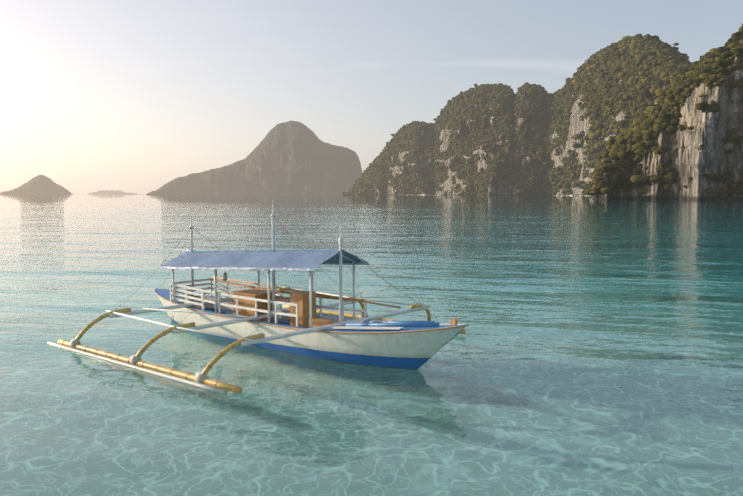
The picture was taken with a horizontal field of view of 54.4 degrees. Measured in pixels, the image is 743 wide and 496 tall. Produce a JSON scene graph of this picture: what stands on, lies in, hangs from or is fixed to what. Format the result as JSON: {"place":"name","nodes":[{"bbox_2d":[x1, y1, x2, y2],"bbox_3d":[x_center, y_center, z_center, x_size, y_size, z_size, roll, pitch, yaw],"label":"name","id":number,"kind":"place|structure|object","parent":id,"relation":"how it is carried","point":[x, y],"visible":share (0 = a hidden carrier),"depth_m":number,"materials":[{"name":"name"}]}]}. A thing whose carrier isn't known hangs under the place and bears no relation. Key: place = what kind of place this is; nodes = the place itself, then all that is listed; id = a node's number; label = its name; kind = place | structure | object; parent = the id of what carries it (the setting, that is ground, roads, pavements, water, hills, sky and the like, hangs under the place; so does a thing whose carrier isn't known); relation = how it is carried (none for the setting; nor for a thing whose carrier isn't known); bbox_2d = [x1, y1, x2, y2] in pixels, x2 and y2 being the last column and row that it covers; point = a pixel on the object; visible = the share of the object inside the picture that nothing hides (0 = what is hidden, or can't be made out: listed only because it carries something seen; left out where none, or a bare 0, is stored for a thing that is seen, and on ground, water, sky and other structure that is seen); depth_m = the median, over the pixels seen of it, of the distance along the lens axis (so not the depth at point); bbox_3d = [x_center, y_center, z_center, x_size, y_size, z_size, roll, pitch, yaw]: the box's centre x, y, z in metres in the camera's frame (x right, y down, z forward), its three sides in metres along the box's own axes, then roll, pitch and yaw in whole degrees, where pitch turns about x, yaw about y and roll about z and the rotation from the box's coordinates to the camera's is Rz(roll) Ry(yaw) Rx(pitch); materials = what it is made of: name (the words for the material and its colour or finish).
{"place":"outdoors","nodes":[
{"label":"outdoors","id":0,"kind":"place"},
{"bbox_2d":[0,175,71,193],"bbox_3d":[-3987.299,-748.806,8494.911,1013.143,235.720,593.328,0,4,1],"label":"karst island","id":1,"kind":"structure","parent":0,"point":[40,184],"depth_m":8326.88,"materials":[{"name":"grey stone"}]},
{"bbox_2d":[88,190,136,193],"bbox_3d":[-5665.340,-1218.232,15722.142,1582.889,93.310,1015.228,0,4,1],"label":"land","id":2,"kind":"structure","parent":0,"point":[109,192],"depth_m":15449.40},
{"bbox_2d":[130,121,362,194],"bbox_3d":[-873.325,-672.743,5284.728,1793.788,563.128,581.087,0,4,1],"label":"karst island","id":3,"kind":"structure","parent":0,"point":[292,158],"depth_m":5192.14,"materials":[{"name":"grey stone"}]},
{"bbox_2d":[0,194,742,495],"bbox_3d":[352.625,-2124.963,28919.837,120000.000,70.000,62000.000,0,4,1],"label":"sea water","id":4,"kind":"structure","parent":0,"point":[603,339],"depth_m":17.88,"materials":[{"name":"teal liquid"}]},
{"bbox_2d":[47,205,482,394],"bbox_3d":[-1.908,1.485,19.206,13.566,5.505,8.515,4,6,41],"label":"outrigger boat","id":5,"kind":"object","parent":4,"relation":"on","point":[256,317],"visible":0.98,"depth_m":18.60,"materials":[{"name":"paint"}]},
{"bbox_2d":[0,0,742,193],"label":"sky","id":6,"kind":"structure","parent":0,"point":[127,96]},
{"bbox_2d":[363,47,660,194],"bbox_3d":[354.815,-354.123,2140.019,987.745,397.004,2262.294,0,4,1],"label":"cliff","id":7,"kind":"structure","parent":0,"point":[576,126],"depth_m":2079.51,"materials":[{"name":"grey stone"}]},
{"bbox_2d":[342,34,690,195],"bbox_3d":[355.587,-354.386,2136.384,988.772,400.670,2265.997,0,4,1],"label":"trees","id":8,"kind":"object","parent":7,"relation":"on","point":[677,64],"visible":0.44,"depth_m":2072.21,"materials":[{"name":"green plant"}]},
{"bbox_2d":[556,194,590,195],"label":"beach sand","id":9,"kind":"structure","parent":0,"point":[573,195],"depth_m":1618.11,"materials":[{"name":"beige sand"}]},
{"bbox_2d":[592,56,742,199],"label":"cliff","id":10,"kind":"structure","parent":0,"point":[708,132],"depth_m":512.65,"materials":[{"name":"grey stone"}]},
{"bbox_2d":[584,24,742,195],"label":"trees","id":11,"kind":"object","parent":10,"relation":"on","point":[608,157],"visible":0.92,"depth_m":550.22,"materials":[{"name":"green plant"}]},
{"bbox_2d":[592,35,742,194],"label":"trees","id":12,"kind":"object","parent":10,"relation":"on","point":[721,70],"visible":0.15,"depth_m":531.80,"materials":[{"name":"green plant"}]}
]}

